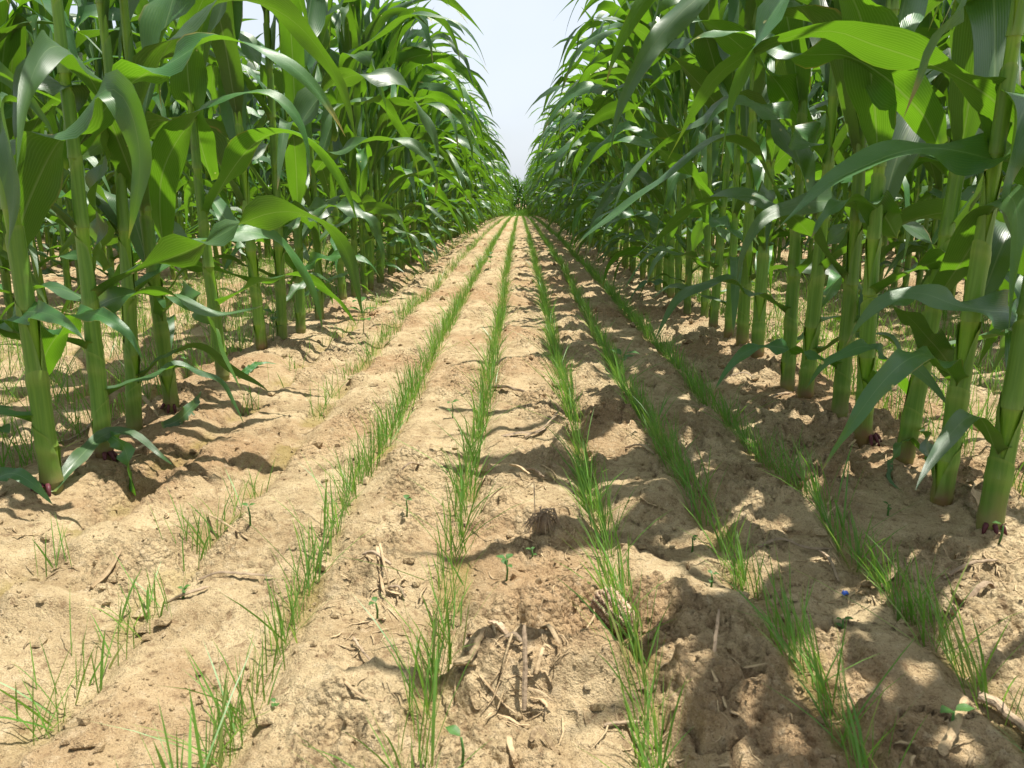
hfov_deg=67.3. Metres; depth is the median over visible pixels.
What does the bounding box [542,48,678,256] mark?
corn plant
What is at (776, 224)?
corn plant
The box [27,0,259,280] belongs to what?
corn plant
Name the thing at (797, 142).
corn plant
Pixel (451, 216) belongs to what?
corn plant
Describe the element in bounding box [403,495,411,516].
weed seedling
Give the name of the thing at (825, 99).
corn plant
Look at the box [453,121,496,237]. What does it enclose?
corn plant
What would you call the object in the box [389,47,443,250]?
corn plant
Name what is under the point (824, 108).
corn plant
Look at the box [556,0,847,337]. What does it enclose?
corn plant
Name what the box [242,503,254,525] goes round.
weed seedling
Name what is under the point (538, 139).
corn plant
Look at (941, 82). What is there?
corn plant
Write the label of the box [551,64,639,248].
corn plant
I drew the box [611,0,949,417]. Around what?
corn plant
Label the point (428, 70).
corn plant
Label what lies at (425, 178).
corn plant
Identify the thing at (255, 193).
corn plant
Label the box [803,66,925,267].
corn plant
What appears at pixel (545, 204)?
corn plant
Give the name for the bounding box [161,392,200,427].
fallen leaf
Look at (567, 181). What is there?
corn plant
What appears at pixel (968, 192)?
corn plant
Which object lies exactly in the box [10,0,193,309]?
corn plant
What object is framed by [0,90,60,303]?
corn plant
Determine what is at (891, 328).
aisle grass
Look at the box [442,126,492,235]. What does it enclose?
corn plant
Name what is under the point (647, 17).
corn plant
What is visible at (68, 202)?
corn plant
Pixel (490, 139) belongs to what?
corn plant
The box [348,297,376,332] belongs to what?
weed seedling
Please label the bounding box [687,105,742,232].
corn plant
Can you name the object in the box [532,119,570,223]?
corn plant
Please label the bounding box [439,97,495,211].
corn plant
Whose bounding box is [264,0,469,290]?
corn plant
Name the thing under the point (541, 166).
corn plant
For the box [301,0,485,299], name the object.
corn plant
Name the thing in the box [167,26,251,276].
corn plant
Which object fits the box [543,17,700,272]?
corn plant
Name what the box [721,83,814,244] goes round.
corn plant
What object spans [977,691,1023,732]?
dry stalk
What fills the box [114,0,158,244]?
corn plant
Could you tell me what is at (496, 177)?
corn plant
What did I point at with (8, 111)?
corn plant
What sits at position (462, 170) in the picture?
corn plant
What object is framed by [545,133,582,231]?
corn plant
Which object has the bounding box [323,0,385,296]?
corn plant
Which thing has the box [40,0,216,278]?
corn plant
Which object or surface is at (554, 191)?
corn plant
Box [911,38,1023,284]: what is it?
corn plant
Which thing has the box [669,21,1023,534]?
corn plant
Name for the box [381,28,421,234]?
corn plant
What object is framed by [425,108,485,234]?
corn plant
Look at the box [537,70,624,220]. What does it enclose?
corn plant
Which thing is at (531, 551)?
weed seedling
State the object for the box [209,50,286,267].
corn plant
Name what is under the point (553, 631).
dry stalk
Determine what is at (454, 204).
corn plant
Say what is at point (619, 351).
weed seedling
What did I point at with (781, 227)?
corn plant
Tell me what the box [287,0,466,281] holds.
corn plant
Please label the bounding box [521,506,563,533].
rootball
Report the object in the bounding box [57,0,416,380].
corn plant
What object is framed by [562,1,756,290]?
corn plant
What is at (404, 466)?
dry stalk
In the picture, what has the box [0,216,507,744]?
grass row
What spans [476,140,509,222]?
corn plant
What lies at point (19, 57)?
corn plant
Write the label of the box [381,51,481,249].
corn plant
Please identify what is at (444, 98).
corn plant
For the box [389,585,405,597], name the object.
dry stalk
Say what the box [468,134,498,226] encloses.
corn plant
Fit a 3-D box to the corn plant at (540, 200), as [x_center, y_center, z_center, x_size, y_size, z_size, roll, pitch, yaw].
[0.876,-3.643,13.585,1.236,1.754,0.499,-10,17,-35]
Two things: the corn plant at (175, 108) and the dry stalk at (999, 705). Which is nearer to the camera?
the dry stalk at (999, 705)
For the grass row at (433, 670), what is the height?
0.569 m
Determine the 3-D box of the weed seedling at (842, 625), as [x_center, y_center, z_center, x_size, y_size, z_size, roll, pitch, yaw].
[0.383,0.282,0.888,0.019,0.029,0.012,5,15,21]
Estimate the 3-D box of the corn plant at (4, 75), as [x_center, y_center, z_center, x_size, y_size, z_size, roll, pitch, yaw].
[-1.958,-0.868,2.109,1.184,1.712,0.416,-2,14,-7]
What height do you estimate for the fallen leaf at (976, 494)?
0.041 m
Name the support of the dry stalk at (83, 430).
on the soil
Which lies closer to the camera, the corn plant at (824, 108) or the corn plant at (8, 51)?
the corn plant at (8, 51)
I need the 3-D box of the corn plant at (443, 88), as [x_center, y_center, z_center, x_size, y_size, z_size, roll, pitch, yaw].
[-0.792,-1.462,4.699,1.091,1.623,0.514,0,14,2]
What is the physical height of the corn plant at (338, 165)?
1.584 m
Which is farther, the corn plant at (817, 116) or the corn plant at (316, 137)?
the corn plant at (316, 137)
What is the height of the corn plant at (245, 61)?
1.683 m
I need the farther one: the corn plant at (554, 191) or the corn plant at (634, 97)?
the corn plant at (554, 191)
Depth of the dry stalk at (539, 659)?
0.78 m
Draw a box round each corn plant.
[0,0,53,232]
[0,0,80,231]
[0,0,89,232]
[0,0,120,303]
[0,0,183,303]
[0,0,354,431]
[0,0,362,461]
[0,20,110,318]
[0,69,151,496]
[0,72,35,97]
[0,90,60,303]
[9,0,190,250]
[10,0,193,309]
[16,0,310,413]
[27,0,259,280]
[31,0,172,286]
[34,0,184,280]
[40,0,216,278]
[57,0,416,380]
[62,0,220,272]
[63,0,267,349]
[92,29,253,276]
[95,0,448,339]
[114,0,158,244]
[158,0,482,319]
[164,62,261,279]
[165,31,268,262]
[166,18,283,265]
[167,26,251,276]
[182,50,269,266]
[185,70,314,259]
[187,87,265,267]
[190,56,288,262]
[198,55,284,261]
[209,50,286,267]
[210,33,287,230]
[220,0,378,333]
[226,116,319,241]
[237,54,309,258]
[250,41,329,247]
[250,80,344,245]
[253,65,322,256]
[253,78,342,225]
[254,56,319,249]
[255,57,327,252]
[256,0,492,280]
[256,103,344,242]
[259,104,350,245]
[261,137,326,246]
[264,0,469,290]
[286,0,474,282]
[286,113,345,244]
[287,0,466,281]
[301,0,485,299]
[314,20,474,269]
[314,117,328,225]
[314,120,358,244]
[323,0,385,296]
[330,0,426,294]
[330,0,472,257]
[332,0,464,272]
[335,31,492,268]
[336,0,467,272]
[339,0,432,275]
[344,28,488,256]
[380,8,482,262]
[380,38,486,263]
[380,66,478,253]
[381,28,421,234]
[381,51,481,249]
[383,69,489,253]
[385,72,487,223]
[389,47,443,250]
[389,72,484,235]
[390,82,499,233]
[390,109,485,238]
[400,26,472,255]
[405,74,475,244]
[409,79,477,255]
[409,95,490,242]
[410,82,491,242]
[410,88,471,244]
[410,90,492,243]
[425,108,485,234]
[426,102,498,232]
[434,120,454,221]
[436,95,493,243]
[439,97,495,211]
[442,106,499,234]
[442,116,508,235]
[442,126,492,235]
[443,101,499,237]
[443,184,479,240]
[447,107,502,240]
[449,98,503,240]
[449,122,484,236]
[451,142,494,231]
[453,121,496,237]
[455,99,502,237]
[461,127,499,225]
[462,129,498,220]
[466,148,493,211]
[467,157,507,219]
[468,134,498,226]
[468,152,499,224]
[468,153,501,229]
[473,114,497,218]
[475,151,508,223]
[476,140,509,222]
[476,149,507,225]
[477,133,503,221]
[480,134,510,219]
[524,133,565,217]
[525,139,565,217]
[526,8,692,260]
[528,106,568,222]
[528,135,562,227]
[528,139,554,215]
[530,104,585,242]
[530,107,585,232]
[530,173,553,210]
[531,103,578,229]
[531,120,577,228]
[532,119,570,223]
[533,112,576,232]
[533,128,567,229]
[533,179,560,220]
[534,117,571,227]
[536,0,692,269]
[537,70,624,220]
[540,97,584,236]
[540,133,573,222]
[540,152,563,226]
[541,84,636,243]
[541,93,600,247]
[541,110,590,225]
[541,133,577,211]
[542,0,739,293]
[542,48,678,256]
[542,91,601,244]
[542,140,578,234]
[542,154,578,201]
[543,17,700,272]
[543,112,592,225]
[544,44,685,272]
[545,61,593,213]
[545,92,595,247]
[545,120,567,225]
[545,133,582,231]
[550,51,665,250]
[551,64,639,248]
[551,108,600,227]
[553,37,685,262]
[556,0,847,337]
[556,109,587,230]
[557,0,720,318]
[559,0,718,280]
[560,22,693,264]
[560,34,683,267]
[560,102,603,248]
[561,38,683,256]
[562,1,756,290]
[562,84,647,258]
[563,0,809,301]
[563,75,638,251]
[564,0,791,314]
[565,0,758,297]
[567,21,780,277]
[569,0,850,327]
[572,0,731,285]
[574,0,966,391]
[574,26,687,279]
[586,6,793,295]
[587,94,661,253]
[591,10,683,270]
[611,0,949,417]
[614,0,1004,398]
[647,0,910,345]
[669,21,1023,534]
[677,111,743,218]
[683,101,742,245]
[685,145,792,245]
[686,0,1023,464]
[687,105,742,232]
[700,124,766,257]
[700,141,756,255]
[711,146,743,251]
[712,147,745,251]
[716,100,841,248]
[718,79,813,262]
[720,0,1022,448]
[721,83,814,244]
[730,80,814,261]
[737,0,833,357]
[739,95,842,261]
[742,74,841,259]
[757,72,846,257]
[758,72,851,247]
[770,91,823,248]
[778,68,850,252]
[781,84,846,260]
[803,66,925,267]
[805,69,947,263]
[808,81,927,247]
[809,72,902,281]
[821,0,1023,506]
[821,12,943,287]
[832,154,976,299]
[834,0,973,284]
[838,0,951,287]
[851,23,932,280]
[866,0,975,272]
[880,70,983,261]
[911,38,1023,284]
[917,41,976,296]
[925,3,1023,250]
[936,0,1016,241]
[937,31,1005,225]
[948,34,1023,296]
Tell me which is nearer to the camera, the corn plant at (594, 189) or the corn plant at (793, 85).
the corn plant at (793, 85)
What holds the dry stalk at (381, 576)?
on the soil
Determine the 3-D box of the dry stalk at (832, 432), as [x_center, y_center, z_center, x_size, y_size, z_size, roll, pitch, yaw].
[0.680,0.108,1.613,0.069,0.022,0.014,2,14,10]
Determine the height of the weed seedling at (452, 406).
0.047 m
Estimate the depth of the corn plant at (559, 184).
8.98 m
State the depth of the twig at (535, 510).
1.11 m
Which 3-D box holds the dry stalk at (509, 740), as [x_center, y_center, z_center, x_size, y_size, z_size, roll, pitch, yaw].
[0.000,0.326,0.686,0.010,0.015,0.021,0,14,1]
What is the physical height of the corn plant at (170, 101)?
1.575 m
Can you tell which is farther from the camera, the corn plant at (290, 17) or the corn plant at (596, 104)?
the corn plant at (596, 104)
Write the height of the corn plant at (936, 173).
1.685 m
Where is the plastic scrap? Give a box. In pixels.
[841,590,848,595]
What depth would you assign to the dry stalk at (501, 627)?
0.90 m
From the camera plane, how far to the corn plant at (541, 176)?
9.47 m
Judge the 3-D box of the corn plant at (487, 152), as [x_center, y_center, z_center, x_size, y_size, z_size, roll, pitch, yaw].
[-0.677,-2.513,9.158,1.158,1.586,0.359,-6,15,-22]
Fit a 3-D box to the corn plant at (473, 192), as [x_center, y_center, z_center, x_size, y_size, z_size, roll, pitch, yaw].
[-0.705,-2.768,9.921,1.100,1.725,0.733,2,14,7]
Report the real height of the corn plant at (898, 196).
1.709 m
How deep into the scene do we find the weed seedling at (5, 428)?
1.40 m
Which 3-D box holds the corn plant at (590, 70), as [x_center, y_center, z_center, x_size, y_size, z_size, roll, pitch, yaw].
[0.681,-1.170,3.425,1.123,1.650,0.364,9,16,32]
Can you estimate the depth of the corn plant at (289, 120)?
6.26 m
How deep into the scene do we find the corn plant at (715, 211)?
6.51 m
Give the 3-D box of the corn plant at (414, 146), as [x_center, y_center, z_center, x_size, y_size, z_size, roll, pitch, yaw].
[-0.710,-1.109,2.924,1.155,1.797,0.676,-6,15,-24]
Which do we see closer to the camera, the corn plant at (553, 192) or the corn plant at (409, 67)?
the corn plant at (409, 67)
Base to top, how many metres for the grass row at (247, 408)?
0.536 m
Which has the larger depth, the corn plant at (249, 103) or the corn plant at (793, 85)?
the corn plant at (249, 103)
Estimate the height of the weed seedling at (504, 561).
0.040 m
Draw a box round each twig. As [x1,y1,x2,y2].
[198,571,273,579]
[207,513,248,538]
[342,677,392,702]
[481,486,503,509]
[534,485,537,534]
[712,609,719,658]
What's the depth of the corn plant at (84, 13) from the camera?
3.44 m
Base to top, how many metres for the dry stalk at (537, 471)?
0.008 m
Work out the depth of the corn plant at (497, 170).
13.68 m
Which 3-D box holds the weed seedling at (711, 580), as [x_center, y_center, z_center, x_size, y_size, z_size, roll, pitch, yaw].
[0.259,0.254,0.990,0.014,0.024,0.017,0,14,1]
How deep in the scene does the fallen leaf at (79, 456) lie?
1.39 m
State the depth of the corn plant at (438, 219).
7.51 m
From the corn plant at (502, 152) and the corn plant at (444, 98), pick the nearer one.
the corn plant at (444, 98)
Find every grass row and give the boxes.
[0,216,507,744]
[32,215,503,576]
[91,215,519,767]
[295,215,534,767]
[505,215,692,767]
[525,215,926,767]
[529,215,1023,752]
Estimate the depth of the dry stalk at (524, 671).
0.77 m
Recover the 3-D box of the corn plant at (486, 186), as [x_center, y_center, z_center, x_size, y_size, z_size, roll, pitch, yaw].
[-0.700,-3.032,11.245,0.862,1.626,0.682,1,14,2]
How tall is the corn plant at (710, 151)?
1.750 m
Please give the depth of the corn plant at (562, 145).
7.76 m
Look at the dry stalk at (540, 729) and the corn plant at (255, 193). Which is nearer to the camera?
the dry stalk at (540, 729)
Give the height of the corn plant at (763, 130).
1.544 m
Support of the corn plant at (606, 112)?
on the soil
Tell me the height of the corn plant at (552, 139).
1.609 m
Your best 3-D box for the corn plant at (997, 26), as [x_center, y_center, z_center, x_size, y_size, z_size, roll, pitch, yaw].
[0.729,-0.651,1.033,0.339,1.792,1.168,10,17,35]
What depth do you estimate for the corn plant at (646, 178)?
3.94 m
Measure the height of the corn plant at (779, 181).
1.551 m
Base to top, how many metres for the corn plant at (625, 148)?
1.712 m
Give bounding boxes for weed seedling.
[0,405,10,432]
[178,584,189,598]
[181,348,190,377]
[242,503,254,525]
[263,309,282,340]
[271,698,278,706]
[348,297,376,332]
[368,597,378,618]
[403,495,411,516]
[445,725,464,767]
[447,399,457,417]
[496,554,512,580]
[526,547,536,557]
[609,348,638,363]
[691,535,697,551]
[708,570,718,587]
[836,616,852,628]
[883,501,891,515]
[940,703,974,720]
[992,521,1003,543]
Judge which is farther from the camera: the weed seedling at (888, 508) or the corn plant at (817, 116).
the corn plant at (817, 116)
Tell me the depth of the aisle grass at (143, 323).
2.52 m
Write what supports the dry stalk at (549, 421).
on the soil
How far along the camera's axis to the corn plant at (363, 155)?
3.75 m
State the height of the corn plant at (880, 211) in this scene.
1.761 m
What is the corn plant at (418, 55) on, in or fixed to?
on the soil
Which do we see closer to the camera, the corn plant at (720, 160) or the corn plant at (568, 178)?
the corn plant at (720, 160)
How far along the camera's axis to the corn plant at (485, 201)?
12.06 m
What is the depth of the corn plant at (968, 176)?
2.72 m
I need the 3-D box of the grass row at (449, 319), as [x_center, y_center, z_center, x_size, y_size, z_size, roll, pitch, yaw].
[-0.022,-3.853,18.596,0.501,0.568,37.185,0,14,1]
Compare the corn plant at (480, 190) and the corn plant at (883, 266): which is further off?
the corn plant at (480, 190)
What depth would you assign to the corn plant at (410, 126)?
4.72 m
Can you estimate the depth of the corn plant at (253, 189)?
5.54 m
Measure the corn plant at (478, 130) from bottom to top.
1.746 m
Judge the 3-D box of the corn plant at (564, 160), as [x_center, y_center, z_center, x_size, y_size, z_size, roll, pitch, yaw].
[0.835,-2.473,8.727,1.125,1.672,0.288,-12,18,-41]
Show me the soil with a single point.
(318, 704)
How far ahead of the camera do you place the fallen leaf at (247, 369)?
2.18 m
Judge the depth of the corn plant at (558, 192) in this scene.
8.96 m
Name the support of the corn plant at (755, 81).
on the soil
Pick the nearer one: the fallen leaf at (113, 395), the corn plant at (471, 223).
the fallen leaf at (113, 395)
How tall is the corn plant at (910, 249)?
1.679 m
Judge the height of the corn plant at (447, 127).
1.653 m
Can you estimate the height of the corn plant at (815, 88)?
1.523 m
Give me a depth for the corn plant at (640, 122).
4.13 m
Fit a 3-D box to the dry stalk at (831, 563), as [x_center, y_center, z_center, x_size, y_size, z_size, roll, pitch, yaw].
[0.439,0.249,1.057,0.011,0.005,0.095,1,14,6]
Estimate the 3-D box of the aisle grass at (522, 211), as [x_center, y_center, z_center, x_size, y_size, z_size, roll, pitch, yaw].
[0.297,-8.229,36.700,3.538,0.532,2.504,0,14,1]
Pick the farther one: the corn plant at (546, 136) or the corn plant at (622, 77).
the corn plant at (546, 136)
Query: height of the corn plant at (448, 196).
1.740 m
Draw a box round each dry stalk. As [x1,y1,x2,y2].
[59,398,115,441]
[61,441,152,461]
[90,549,121,588]
[164,586,208,603]
[352,637,370,659]
[362,550,391,564]
[376,546,385,594]
[378,543,389,588]
[387,588,407,593]
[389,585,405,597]
[401,462,423,469]
[453,627,485,665]
[463,633,471,647]
[488,620,508,633]
[501,415,564,435]
[504,631,521,641]
[506,736,517,763]
[509,464,529,474]
[522,624,527,709]
[524,409,560,437]
[525,468,544,477]
[527,687,553,701]
[529,725,558,753]
[534,643,550,673]
[540,624,560,643]
[603,720,639,726]
[625,444,654,453]
[731,372,751,376]
[757,537,832,549]
[763,392,791,401]
[818,549,839,581]
[819,430,853,439]
[938,696,968,755]
[943,559,996,578]
[962,483,978,507]
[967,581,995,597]
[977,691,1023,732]
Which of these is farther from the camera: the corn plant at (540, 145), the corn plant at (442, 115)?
the corn plant at (540, 145)
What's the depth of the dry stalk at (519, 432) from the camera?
1.63 m
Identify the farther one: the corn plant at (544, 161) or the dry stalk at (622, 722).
the corn plant at (544, 161)
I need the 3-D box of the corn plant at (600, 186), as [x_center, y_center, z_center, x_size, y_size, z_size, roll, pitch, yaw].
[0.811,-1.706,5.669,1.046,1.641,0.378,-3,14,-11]
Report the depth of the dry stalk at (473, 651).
0.79 m
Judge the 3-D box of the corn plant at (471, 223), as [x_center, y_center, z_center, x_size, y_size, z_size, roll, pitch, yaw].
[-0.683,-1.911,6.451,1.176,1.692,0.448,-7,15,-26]
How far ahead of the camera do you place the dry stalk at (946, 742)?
0.70 m
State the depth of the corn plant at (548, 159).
10.55 m
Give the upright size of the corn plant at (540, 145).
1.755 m
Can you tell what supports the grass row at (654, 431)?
on the soil
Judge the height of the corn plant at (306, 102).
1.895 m
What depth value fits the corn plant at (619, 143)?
5.25 m
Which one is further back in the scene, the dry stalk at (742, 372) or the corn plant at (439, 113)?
the corn plant at (439, 113)
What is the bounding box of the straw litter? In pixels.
[0,237,1023,767]
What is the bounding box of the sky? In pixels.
[9,0,692,197]
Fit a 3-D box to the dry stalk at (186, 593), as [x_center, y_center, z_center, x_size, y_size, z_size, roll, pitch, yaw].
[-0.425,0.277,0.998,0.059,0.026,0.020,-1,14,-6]
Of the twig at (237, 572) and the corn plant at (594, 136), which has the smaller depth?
the twig at (237, 572)
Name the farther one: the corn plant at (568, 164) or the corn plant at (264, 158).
the corn plant at (568, 164)
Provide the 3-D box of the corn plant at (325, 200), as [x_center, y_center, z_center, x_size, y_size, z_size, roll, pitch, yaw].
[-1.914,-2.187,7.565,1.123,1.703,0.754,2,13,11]
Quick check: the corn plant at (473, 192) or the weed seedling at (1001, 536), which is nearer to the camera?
the weed seedling at (1001, 536)
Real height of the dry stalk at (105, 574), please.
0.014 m
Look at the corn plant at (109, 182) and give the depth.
3.65 m
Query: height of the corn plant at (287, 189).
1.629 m
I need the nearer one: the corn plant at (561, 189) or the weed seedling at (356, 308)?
the weed seedling at (356, 308)
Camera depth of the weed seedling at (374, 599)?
0.93 m
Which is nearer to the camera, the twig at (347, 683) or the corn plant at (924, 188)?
the twig at (347, 683)
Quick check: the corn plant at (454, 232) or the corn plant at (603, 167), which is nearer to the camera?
the corn plant at (603, 167)
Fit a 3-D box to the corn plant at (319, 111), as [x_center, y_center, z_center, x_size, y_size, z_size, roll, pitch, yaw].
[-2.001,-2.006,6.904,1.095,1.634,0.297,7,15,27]
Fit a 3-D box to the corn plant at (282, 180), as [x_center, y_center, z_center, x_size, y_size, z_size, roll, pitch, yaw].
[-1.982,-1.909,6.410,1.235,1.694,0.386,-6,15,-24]
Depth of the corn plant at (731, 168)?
7.00 m
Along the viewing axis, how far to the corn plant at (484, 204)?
10.84 m
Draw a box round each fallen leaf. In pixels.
[0,467,52,504]
[51,426,173,491]
[88,386,160,437]
[107,431,135,495]
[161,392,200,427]
[242,362,274,373]
[886,437,919,491]
[919,428,933,478]
[964,478,980,506]
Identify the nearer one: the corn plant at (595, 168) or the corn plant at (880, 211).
the corn plant at (880, 211)
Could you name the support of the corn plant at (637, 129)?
on the soil
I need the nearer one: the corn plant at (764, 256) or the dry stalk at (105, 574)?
the dry stalk at (105, 574)
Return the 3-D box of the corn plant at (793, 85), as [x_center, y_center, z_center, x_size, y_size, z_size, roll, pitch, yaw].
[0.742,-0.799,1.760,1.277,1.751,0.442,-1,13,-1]
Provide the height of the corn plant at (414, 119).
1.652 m
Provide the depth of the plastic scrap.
0.98 m
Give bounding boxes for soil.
[0,204,1023,767]
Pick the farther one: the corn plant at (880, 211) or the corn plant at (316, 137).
the corn plant at (316, 137)
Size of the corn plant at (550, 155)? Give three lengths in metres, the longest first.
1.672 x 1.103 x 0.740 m
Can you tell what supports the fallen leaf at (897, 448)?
on the soil
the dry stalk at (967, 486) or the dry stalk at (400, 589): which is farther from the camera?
the dry stalk at (967, 486)
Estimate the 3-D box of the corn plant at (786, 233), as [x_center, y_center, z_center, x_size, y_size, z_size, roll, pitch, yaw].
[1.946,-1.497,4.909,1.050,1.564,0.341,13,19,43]
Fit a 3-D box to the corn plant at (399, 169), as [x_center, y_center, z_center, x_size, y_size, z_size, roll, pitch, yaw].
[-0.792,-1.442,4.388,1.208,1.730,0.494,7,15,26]
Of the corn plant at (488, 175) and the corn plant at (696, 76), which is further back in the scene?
the corn plant at (488, 175)
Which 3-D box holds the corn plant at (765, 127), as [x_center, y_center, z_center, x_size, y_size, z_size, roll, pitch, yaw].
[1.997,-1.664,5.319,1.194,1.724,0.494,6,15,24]
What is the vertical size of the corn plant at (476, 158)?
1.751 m
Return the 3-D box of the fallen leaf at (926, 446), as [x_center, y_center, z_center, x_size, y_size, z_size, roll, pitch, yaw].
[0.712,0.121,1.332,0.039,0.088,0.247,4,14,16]
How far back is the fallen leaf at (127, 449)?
1.36 m
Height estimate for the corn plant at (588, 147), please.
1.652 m
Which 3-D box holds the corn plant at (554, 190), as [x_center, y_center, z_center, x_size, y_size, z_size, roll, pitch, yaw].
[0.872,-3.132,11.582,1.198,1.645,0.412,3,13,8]
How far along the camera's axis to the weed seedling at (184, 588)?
0.99 m
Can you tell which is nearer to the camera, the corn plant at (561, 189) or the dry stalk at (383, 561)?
the dry stalk at (383, 561)
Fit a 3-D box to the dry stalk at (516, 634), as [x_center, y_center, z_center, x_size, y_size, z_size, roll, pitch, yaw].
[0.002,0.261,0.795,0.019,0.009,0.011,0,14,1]
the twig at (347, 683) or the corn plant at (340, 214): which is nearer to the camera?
the twig at (347, 683)
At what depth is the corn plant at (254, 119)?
5.46 m
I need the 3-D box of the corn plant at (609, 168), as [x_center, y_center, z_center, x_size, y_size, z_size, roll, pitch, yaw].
[0.692,-1.724,5.464,1.087,1.780,0.656,-3,14,-12]
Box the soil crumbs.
[0,237,1023,767]
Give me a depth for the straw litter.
0.98 m
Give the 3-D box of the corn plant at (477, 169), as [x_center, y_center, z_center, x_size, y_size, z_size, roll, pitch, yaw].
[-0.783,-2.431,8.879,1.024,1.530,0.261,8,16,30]
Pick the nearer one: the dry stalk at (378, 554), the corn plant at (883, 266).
the dry stalk at (378, 554)
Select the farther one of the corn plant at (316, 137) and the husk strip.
the corn plant at (316, 137)
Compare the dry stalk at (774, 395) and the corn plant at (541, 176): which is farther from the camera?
the corn plant at (541, 176)
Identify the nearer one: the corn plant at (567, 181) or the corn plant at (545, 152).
the corn plant at (567, 181)
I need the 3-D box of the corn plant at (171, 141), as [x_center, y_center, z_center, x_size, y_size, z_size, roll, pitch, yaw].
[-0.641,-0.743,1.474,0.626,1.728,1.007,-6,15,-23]
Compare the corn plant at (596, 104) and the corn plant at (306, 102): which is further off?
the corn plant at (596, 104)
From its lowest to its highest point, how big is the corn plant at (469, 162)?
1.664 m
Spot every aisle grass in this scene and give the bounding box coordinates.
[0,228,427,467]
[503,208,534,215]
[618,227,1023,496]
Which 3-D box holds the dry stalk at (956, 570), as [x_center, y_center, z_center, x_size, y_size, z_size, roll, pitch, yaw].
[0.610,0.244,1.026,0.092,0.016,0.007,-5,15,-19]
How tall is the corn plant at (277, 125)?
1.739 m
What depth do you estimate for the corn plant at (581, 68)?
6.17 m
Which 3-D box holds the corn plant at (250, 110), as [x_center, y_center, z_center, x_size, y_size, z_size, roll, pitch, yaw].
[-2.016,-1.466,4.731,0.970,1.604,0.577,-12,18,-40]
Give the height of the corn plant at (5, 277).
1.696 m
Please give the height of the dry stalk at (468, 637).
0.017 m
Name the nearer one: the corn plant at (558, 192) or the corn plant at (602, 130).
the corn plant at (602, 130)
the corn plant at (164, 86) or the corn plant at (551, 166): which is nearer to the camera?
the corn plant at (164, 86)
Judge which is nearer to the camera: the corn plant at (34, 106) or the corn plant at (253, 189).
the corn plant at (34, 106)
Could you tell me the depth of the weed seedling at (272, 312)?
2.51 m
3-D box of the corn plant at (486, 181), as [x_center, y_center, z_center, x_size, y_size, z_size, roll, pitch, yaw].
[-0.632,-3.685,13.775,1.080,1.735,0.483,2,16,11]
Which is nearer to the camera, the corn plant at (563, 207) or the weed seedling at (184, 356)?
the weed seedling at (184, 356)
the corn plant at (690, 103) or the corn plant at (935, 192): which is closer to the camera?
the corn plant at (935, 192)
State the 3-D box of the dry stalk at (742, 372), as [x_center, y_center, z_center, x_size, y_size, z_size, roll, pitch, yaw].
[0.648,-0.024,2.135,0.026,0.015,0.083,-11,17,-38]
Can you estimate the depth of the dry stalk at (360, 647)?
0.84 m
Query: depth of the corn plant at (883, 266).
4.06 m
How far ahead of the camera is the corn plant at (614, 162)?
4.87 m
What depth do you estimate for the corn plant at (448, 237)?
8.55 m
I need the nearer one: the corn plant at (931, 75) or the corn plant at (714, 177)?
the corn plant at (931, 75)
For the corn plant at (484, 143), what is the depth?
7.04 m
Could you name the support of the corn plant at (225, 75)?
on the soil
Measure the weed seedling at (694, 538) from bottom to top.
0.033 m
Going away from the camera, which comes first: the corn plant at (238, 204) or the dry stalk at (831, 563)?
the dry stalk at (831, 563)
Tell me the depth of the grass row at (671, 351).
1.13 m
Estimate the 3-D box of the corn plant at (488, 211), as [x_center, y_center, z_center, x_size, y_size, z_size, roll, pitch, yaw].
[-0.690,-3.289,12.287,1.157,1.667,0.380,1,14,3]
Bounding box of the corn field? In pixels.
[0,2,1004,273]
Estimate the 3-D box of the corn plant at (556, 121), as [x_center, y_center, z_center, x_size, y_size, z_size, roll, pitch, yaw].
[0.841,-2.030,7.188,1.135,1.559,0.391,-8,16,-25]
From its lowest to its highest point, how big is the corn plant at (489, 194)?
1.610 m
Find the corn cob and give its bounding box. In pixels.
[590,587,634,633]
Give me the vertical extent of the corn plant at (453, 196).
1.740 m
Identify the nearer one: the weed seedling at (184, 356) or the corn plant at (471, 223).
the weed seedling at (184, 356)
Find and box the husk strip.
[491,385,524,391]
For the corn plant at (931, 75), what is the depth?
3.20 m
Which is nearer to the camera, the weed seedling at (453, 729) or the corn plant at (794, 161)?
the weed seedling at (453, 729)
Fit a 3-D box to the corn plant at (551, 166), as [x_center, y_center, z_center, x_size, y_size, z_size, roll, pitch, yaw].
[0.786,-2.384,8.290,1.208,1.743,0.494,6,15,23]
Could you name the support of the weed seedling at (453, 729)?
on the soil
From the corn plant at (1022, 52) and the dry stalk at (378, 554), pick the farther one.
the corn plant at (1022, 52)
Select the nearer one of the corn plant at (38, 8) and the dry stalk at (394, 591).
the dry stalk at (394, 591)
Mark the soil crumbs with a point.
(80, 741)
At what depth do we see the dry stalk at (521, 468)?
1.39 m
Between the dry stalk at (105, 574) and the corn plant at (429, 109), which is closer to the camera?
the dry stalk at (105, 574)
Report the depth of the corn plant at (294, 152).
2.67 m
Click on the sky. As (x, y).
(517, 40)
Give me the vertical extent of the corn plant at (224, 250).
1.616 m
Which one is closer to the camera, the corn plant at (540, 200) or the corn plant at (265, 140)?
the corn plant at (265, 140)
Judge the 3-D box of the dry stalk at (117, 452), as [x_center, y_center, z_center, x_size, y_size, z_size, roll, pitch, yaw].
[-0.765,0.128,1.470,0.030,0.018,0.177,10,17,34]
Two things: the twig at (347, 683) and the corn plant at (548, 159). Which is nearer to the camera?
the twig at (347, 683)

